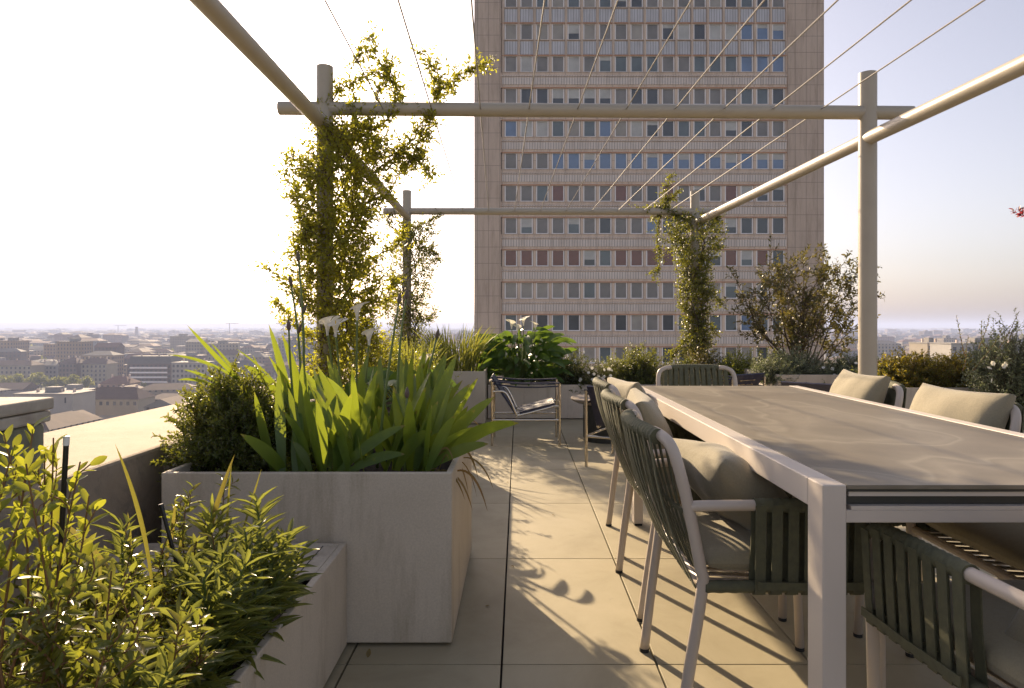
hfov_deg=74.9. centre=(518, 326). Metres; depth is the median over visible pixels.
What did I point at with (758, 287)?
window
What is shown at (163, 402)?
city building
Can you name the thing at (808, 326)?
photinia tree
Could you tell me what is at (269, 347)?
city building
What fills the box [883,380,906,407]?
dining chair
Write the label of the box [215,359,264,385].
apartment block
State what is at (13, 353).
city building
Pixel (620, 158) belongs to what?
window
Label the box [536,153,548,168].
window
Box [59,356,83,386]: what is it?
apartment block
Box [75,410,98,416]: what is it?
city building
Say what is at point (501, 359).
calla lily
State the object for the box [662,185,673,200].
window
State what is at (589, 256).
window
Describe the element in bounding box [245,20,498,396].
climbing vine
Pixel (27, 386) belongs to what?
city building
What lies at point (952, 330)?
tower block
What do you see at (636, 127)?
window
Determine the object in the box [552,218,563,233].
window
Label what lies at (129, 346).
city building
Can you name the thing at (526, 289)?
window
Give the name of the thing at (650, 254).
window
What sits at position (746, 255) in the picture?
window
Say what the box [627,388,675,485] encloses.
scatter cushion
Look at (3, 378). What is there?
city tree
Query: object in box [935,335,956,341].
city building
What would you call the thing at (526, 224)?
window
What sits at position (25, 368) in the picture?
apartment block
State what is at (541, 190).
window
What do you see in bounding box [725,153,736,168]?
window
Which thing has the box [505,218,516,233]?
window
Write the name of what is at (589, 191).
window
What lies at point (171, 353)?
city building
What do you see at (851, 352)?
city building
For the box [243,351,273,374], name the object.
city building
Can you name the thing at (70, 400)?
hall
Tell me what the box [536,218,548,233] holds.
window
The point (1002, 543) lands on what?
dining chair
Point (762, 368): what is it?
hedge shrub
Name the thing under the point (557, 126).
window
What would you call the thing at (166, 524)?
plant stake
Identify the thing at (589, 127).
window
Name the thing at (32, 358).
city building
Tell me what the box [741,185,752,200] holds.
window
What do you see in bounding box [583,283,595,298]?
window
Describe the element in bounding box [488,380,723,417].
planter
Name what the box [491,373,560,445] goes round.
sling armchair
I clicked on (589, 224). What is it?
window
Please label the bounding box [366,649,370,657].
fallen leaf
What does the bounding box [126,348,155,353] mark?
city building
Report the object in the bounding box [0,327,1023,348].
distant city
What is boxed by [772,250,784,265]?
window
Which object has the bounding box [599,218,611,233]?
window
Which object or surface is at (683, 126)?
window
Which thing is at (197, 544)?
bronze shrub
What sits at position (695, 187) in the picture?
window
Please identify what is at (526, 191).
window
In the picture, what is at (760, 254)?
window
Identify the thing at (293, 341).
city building
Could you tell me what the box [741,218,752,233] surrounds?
window
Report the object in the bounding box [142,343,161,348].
city building
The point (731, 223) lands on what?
window
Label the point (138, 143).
sky
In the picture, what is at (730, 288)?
window
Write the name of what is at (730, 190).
window
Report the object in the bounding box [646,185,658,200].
window
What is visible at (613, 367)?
hedge shrub
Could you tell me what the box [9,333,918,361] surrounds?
distant trees
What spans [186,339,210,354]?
city building
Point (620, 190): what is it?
window
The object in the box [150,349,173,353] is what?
city building
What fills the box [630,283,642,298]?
window
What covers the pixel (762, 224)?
window
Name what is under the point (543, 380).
hedge shrub
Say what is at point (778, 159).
window
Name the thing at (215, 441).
round bush
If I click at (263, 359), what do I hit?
city building
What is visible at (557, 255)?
window
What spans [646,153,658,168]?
window
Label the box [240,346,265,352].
city building
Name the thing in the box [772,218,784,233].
window
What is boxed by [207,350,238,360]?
city building
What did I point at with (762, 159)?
window
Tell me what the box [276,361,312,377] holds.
city building
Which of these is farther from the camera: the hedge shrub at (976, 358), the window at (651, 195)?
the window at (651, 195)
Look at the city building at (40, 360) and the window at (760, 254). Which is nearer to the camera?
the window at (760, 254)
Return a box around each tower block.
[946,328,956,331]
[960,328,975,332]
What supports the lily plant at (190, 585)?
in the planter at (308, 650)
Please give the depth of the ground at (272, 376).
480.47 m
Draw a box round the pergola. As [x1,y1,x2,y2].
[189,0,1023,375]
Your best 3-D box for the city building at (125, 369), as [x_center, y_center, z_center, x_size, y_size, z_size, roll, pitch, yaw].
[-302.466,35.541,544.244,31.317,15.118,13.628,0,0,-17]
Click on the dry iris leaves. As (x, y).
(140, 517)
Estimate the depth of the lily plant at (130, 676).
1.02 m
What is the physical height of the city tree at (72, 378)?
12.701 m
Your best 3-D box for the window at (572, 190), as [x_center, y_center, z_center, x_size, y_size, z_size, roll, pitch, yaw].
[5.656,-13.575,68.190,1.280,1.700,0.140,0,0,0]
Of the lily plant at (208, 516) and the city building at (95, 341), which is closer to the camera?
the lily plant at (208, 516)
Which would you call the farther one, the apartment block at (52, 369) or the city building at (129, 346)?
the city building at (129, 346)
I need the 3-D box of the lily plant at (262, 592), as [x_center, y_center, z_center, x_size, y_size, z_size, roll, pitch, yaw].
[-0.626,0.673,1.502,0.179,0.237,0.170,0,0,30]
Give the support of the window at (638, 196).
in the office tower
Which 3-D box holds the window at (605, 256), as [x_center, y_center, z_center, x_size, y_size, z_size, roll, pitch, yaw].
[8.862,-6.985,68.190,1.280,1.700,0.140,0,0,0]
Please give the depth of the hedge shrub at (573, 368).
8.08 m
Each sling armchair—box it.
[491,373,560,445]
[584,385,613,466]
[700,373,765,385]
[778,381,831,391]
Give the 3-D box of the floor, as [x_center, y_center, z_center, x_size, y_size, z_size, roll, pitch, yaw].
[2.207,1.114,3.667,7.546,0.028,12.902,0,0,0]
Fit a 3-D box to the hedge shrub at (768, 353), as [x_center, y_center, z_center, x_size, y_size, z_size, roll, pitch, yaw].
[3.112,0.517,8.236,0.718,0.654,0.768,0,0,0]
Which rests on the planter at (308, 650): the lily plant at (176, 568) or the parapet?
the lily plant at (176, 568)
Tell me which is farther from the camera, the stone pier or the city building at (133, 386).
the city building at (133, 386)
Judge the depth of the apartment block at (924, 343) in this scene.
305.97 m
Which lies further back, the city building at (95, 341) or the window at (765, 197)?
the city building at (95, 341)
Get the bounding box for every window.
[505,153,516,168]
[505,185,516,200]
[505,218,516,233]
[505,250,516,265]
[505,283,516,298]
[520,153,532,168]
[520,185,532,200]
[520,218,532,233]
[520,250,532,265]
[520,283,532,298]
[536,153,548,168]
[536,185,548,200]
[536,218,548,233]
[536,250,548,265]
[536,283,548,298]
[552,121,563,136]
[552,153,563,168]
[552,185,563,200]
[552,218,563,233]
[552,250,563,265]
[552,283,563,298]
[567,121,579,136]
[567,153,579,168]
[567,185,579,200]
[567,218,579,233]
[567,250,579,265]
[567,283,579,298]
[583,121,595,136]
[583,153,595,168]
[583,185,595,200]
[583,218,595,233]
[583,250,595,265]
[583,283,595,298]
[599,121,611,136]
[599,153,611,168]
[599,185,611,200]
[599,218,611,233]
[599,250,611,265]
[599,283,611,298]
[615,121,626,136]
[615,153,626,168]
[615,185,626,200]
[615,218,626,233]
[615,250,626,265]
[615,283,626,298]
[630,121,642,136]
[630,153,642,168]
[630,185,642,200]
[630,218,642,233]
[630,250,642,265]
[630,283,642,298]
[646,121,658,136]
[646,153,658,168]
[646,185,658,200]
[646,218,658,233]
[646,250,658,265]
[646,283,658,298]
[662,121,673,136]
[662,153,673,168]
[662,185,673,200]
[662,218,673,233]
[662,250,673,265]
[662,283,673,298]
[678,121,689,136]
[678,153,689,168]
[678,185,689,200]
[693,121,705,136]
[693,153,705,168]
[693,185,705,200]
[709,153,721,168]
[709,185,721,200]
[709,250,721,265]
[709,283,721,298]
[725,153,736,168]
[725,185,736,200]
[725,218,736,233]
[725,250,736,265]
[725,283,736,298]
[741,153,752,168]
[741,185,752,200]
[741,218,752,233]
[741,250,752,265]
[741,283,752,298]
[756,153,768,168]
[756,185,768,200]
[756,218,768,233]
[756,250,768,265]
[756,283,768,298]
[772,153,784,168]
[772,185,784,200]
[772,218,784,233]
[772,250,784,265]
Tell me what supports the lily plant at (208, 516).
on the planter at (308, 650)
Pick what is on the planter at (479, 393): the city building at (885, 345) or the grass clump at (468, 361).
the grass clump at (468, 361)
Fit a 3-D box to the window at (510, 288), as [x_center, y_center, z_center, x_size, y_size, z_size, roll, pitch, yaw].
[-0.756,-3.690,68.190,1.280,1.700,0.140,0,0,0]
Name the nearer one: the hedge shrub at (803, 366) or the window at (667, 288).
the hedge shrub at (803, 366)
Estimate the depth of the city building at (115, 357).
538.41 m
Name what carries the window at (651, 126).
in the office tower
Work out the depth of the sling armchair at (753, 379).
6.58 m
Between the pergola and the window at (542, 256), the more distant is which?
the window at (542, 256)
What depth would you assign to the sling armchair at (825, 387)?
5.49 m
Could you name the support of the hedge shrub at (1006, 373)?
in the planter at (910, 393)
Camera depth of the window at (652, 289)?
68.21 m
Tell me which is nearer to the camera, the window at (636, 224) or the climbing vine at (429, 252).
the climbing vine at (429, 252)
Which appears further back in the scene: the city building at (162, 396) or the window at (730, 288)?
the city building at (162, 396)
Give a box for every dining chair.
[592,377,703,537]
[601,389,786,621]
[620,409,885,687]
[656,364,737,420]
[853,402,1023,637]
[861,523,1023,687]
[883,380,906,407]
[905,523,1023,657]
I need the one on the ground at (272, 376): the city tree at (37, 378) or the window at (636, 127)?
the city tree at (37, 378)
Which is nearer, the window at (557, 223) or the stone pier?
the stone pier
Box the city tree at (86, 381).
[78,375,94,387]
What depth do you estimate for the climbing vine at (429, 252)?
8.83 m
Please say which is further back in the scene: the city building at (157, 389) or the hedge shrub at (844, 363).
the city building at (157, 389)
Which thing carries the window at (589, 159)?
in the office tower
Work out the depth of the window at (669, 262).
68.21 m
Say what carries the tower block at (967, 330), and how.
on the ground at (272, 376)
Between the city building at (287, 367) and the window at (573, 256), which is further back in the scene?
the city building at (287, 367)
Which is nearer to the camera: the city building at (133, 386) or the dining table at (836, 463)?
the dining table at (836, 463)
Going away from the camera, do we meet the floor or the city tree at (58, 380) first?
the floor
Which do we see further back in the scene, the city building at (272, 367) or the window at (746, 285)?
the city building at (272, 367)
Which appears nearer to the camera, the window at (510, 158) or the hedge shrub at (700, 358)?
the hedge shrub at (700, 358)
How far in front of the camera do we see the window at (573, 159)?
68.21 m
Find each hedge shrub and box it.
[534,356,567,384]
[538,346,596,392]
[573,358,624,393]
[596,349,634,379]
[616,340,667,384]
[652,354,700,384]
[681,341,721,381]
[707,352,739,381]
[719,344,764,384]
[746,351,800,385]
[749,342,785,364]
[749,343,840,383]
[817,351,857,374]
[851,350,895,377]
[877,346,953,387]
[922,347,986,388]
[956,307,1023,429]
[958,339,1022,387]
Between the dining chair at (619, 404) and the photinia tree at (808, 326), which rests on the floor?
the dining chair at (619, 404)
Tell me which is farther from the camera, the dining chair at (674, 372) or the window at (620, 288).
the window at (620, 288)
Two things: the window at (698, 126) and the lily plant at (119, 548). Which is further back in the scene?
the window at (698, 126)
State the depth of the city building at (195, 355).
567.97 m
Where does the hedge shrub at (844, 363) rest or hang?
in the planter at (828, 379)
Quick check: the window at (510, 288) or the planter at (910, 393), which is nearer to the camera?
the planter at (910, 393)
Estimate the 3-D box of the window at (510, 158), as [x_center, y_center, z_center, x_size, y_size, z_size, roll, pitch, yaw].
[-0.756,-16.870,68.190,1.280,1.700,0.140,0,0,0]
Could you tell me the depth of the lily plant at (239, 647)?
1.41 m
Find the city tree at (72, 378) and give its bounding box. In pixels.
[65,374,79,384]
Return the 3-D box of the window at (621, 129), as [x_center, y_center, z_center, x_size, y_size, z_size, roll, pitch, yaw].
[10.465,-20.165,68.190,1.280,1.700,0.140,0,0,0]
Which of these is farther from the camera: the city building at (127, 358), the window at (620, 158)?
the city building at (127, 358)
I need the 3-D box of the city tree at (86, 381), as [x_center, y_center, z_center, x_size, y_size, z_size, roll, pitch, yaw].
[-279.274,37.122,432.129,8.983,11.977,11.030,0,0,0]
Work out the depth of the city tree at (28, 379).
430.98 m
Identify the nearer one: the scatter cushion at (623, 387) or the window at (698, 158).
the scatter cushion at (623, 387)
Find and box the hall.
[12,386,95,414]
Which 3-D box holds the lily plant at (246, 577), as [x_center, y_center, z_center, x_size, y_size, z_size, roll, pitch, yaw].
[-0.628,0.629,1.442,0.211,0.323,0.174,0,0,0]
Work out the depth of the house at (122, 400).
300.54 m
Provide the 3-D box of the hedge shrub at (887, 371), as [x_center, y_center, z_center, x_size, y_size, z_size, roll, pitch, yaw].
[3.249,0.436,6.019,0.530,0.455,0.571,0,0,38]
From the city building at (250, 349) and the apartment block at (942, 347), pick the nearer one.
the apartment block at (942, 347)
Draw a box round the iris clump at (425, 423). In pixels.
[172,251,517,510]
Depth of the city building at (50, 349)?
642.85 m
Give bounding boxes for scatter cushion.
[607,377,646,415]
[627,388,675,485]
[673,438,788,537]
[829,369,890,403]
[909,383,1016,428]
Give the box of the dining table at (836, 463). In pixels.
[632,386,1023,687]
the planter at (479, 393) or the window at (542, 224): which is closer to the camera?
the planter at (479, 393)
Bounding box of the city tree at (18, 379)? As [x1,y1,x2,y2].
[5,373,24,382]
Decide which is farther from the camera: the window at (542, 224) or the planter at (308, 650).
the window at (542, 224)
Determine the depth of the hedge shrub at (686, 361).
8.07 m
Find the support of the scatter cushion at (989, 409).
on the dining chair at (1015, 421)
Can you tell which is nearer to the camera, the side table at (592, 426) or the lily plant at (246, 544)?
the lily plant at (246, 544)
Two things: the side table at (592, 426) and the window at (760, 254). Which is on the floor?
the side table at (592, 426)
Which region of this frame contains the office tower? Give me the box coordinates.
[474,0,823,378]
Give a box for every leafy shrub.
[343,335,420,399]
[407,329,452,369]
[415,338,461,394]
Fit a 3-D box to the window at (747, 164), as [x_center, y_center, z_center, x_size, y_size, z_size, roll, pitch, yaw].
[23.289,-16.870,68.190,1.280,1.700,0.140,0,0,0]
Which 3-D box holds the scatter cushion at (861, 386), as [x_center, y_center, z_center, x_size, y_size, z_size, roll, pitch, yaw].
[1.687,0.419,3.400,0.167,0.400,0.460,22,1,2]
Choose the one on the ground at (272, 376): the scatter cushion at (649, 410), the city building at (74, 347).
the city building at (74, 347)
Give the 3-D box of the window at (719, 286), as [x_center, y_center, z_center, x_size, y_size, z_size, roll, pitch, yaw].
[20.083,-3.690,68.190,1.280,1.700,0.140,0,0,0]
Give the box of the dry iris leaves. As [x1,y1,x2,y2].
[48,447,260,670]
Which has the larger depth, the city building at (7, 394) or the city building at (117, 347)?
the city building at (117, 347)
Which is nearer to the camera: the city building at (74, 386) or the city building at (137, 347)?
the city building at (74, 386)
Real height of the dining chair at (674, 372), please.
0.833 m
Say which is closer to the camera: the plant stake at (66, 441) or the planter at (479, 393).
the plant stake at (66, 441)
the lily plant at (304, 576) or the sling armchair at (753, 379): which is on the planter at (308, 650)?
the lily plant at (304, 576)
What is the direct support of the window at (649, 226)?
in the office tower
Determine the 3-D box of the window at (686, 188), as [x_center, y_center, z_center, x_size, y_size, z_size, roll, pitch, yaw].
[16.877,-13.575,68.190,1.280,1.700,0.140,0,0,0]
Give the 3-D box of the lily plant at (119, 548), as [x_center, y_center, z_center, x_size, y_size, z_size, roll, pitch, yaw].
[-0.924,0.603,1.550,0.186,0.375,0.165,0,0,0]
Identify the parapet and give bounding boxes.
[0,362,363,612]
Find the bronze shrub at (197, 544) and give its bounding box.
[137,473,240,604]
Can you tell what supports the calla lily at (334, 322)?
on the planter
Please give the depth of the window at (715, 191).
68.21 m
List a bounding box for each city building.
[0,338,28,359]
[0,348,25,359]
[0,382,39,390]
[0,388,10,393]
[0,391,28,396]
[29,346,43,349]
[29,356,56,360]
[33,359,56,362]
[34,348,43,355]
[41,411,101,432]
[44,341,56,356]
[57,338,92,361]
[65,384,94,389]
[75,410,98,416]
[81,338,107,347]
[81,351,124,375]
[94,343,124,357]
[99,415,122,419]
[120,384,142,387]
[123,364,126,375]
[124,345,139,352]
[124,354,166,364]
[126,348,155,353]
[127,346,153,350]
[140,383,196,394]
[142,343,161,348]
[144,394,194,410]
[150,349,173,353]
[155,393,196,400]
[158,353,182,354]
[170,334,195,352]
[176,344,185,352]
[180,352,207,360]
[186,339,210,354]
[206,340,239,354]
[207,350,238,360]
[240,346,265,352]
[241,344,259,353]
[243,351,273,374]
[244,353,271,377]
[266,344,272,351]
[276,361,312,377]
[278,336,315,366]
[824,347,857,358]
[833,336,857,348]
[857,340,900,357]
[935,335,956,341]
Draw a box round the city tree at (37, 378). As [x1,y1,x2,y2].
[30,372,47,389]
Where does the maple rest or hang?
on the floor
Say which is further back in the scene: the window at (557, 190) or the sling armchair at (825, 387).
the window at (557, 190)
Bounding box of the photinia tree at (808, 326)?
[724,234,884,365]
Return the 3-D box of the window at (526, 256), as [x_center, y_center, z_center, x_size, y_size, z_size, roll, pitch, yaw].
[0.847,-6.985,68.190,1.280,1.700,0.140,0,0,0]
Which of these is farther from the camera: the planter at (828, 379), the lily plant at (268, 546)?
the planter at (828, 379)
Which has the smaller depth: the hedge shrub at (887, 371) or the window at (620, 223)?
the hedge shrub at (887, 371)
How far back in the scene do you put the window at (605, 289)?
68.21 m
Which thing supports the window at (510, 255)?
in the office tower
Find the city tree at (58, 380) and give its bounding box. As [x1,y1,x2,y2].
[50,375,71,385]
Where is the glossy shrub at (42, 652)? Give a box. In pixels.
[0,513,224,687]
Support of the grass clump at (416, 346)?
on the planter at (479, 393)
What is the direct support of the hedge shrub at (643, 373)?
in the planter at (570, 408)
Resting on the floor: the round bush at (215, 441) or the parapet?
the parapet
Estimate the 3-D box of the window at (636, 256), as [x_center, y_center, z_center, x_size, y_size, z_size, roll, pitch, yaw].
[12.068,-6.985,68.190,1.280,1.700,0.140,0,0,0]
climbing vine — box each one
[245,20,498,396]
[380,206,446,359]
[629,171,728,363]
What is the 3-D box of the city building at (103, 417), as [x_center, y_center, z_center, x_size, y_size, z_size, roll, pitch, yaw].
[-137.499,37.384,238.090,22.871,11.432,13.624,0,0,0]
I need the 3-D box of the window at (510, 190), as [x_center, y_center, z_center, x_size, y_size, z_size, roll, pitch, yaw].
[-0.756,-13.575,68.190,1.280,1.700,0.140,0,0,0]
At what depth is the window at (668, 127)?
68.21 m
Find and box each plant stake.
[56,436,69,621]
[159,503,180,571]
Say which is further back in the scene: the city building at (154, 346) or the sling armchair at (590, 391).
the city building at (154, 346)
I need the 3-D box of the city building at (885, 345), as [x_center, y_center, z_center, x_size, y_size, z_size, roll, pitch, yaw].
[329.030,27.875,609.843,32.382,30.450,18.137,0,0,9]
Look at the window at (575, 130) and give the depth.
68.21 m
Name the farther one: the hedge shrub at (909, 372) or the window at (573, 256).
the window at (573, 256)
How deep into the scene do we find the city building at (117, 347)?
566.88 m
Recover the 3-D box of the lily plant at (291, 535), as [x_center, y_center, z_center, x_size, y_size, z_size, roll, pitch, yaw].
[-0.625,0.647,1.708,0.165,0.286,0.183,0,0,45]
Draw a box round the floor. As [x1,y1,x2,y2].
[323,416,1023,687]
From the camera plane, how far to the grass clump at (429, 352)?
5.89 m
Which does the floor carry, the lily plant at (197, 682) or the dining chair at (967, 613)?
the dining chair at (967, 613)
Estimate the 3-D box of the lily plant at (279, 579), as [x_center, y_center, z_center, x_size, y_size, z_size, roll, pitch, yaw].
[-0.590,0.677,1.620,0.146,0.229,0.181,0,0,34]
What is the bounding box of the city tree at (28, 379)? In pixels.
[24,377,37,384]
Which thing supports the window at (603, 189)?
in the office tower
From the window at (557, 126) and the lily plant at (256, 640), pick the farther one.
the window at (557, 126)
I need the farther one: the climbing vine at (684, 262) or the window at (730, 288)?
the window at (730, 288)
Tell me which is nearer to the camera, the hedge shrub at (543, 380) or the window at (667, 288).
the hedge shrub at (543, 380)
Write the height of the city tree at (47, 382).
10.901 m
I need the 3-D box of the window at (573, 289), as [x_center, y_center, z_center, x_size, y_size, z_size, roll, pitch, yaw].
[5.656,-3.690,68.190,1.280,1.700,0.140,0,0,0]
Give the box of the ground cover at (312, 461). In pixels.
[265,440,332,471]
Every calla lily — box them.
[308,302,415,413]
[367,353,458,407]
[472,316,576,385]
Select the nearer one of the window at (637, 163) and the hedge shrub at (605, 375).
the hedge shrub at (605, 375)
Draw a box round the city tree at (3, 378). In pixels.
[0,375,14,382]
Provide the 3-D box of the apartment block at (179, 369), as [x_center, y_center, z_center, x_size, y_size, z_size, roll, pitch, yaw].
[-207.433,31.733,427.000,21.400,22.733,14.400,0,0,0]
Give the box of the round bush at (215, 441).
[149,353,291,482]
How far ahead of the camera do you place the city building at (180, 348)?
766.28 m
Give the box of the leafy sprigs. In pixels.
[0,415,109,687]
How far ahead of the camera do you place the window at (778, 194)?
68.21 m
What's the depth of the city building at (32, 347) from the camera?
732.69 m
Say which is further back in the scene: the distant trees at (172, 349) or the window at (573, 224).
the distant trees at (172, 349)
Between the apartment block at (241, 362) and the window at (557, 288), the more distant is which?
the apartment block at (241, 362)
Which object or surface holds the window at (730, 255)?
in the office tower
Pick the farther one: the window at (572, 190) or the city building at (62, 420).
the city building at (62, 420)
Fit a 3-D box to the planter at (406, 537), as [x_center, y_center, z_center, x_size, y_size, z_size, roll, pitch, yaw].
[-0.728,0.795,2.784,1.000,0.585,0.973,0,0,0]
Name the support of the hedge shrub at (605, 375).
in the planter at (570, 408)
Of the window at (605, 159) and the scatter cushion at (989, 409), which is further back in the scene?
the window at (605, 159)
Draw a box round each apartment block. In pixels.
[0,359,44,384]
[42,359,59,378]
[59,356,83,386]
[81,357,117,385]
[127,354,180,385]
[171,358,215,384]
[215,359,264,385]
[909,338,936,363]
[929,338,1023,360]
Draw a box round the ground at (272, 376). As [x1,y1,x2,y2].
[38,372,276,389]
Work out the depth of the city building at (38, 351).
686.06 m
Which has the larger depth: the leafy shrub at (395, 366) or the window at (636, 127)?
the window at (636, 127)
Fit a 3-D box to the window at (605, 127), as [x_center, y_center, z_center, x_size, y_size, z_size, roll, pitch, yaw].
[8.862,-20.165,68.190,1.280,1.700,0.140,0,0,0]
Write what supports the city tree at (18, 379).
on the ground at (272, 376)
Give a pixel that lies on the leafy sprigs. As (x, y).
(18, 474)
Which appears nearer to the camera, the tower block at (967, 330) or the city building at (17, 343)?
the city building at (17, 343)
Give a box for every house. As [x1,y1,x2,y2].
[93,384,155,415]
[99,374,141,386]
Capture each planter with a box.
[0,543,346,687]
[162,429,471,642]
[449,365,488,422]
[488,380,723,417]
[739,367,837,385]
[834,379,1023,432]
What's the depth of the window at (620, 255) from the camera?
68.21 m
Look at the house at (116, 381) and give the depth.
402.65 m
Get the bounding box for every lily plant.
[78,508,163,622]
[86,632,166,687]
[102,638,205,687]
[147,590,230,687]
[150,546,225,626]
[155,626,237,687]
[162,565,250,681]
[164,553,250,685]
[181,493,243,576]
[186,533,266,671]
[196,540,277,681]
[201,593,268,685]
[213,514,285,624]
[222,551,286,671]
[223,571,282,679]
[228,487,295,582]
[239,525,311,615]
[243,557,303,643]
[253,517,317,621]
[272,539,323,619]
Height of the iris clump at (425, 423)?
0.992 m
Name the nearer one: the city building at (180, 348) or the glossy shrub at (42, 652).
the glossy shrub at (42, 652)
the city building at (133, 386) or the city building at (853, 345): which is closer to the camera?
the city building at (133, 386)
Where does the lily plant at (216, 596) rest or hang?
on the planter at (308, 650)
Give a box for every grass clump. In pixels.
[372,335,452,374]
[398,335,459,367]
[414,322,504,370]
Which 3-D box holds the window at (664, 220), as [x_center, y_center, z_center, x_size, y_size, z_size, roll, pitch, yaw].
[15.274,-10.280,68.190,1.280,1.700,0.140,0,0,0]
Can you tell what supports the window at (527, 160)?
in the office tower
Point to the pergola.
(867, 112)
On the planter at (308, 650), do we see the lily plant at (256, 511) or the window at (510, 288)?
the lily plant at (256, 511)
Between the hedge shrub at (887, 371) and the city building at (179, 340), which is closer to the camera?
the hedge shrub at (887, 371)
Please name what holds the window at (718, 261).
in the office tower
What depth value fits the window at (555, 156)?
68.21 m
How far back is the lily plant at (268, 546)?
1.65 m
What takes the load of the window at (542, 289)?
in the office tower
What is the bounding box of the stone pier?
[0,397,53,486]
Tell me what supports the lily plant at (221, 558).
on the planter at (308, 650)
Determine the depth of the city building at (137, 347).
786.30 m
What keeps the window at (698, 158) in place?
in the office tower
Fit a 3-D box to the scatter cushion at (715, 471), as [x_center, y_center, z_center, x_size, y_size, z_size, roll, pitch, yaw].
[0.661,0.494,2.020,0.370,0.179,0.450,42,-6,-3]
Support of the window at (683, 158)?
in the office tower
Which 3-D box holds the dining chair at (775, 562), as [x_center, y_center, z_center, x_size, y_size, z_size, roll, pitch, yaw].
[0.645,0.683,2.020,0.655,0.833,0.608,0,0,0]
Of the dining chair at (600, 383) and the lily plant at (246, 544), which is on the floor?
the dining chair at (600, 383)
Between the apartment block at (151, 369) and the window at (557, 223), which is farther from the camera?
the apartment block at (151, 369)
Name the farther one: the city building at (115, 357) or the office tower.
the city building at (115, 357)
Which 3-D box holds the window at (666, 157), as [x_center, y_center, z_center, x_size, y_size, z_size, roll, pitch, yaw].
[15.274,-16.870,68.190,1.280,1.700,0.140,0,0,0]
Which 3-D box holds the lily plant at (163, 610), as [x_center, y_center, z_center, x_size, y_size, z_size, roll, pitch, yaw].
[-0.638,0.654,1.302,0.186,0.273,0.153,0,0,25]
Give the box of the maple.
[1008,206,1023,216]
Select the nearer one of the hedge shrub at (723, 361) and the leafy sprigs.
the leafy sprigs
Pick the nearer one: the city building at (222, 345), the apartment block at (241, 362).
the apartment block at (241, 362)
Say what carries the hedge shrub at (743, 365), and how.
in the planter at (570, 408)
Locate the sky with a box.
[0,0,1023,327]
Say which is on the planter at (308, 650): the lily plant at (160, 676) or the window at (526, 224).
the lily plant at (160, 676)
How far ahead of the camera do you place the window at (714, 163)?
68.21 m
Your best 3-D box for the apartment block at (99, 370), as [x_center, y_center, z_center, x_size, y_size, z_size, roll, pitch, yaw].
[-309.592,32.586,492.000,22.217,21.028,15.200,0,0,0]
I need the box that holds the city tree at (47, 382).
[41,377,58,386]
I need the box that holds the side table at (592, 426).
[571,394,610,443]
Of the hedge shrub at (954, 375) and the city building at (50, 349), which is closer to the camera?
the hedge shrub at (954, 375)
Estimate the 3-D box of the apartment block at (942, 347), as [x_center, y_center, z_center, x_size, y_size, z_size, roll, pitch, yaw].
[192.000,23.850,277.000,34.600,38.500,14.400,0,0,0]
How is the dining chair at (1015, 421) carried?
on the floor
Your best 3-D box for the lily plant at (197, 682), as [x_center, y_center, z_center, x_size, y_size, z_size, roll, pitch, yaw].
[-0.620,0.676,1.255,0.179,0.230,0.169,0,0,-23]

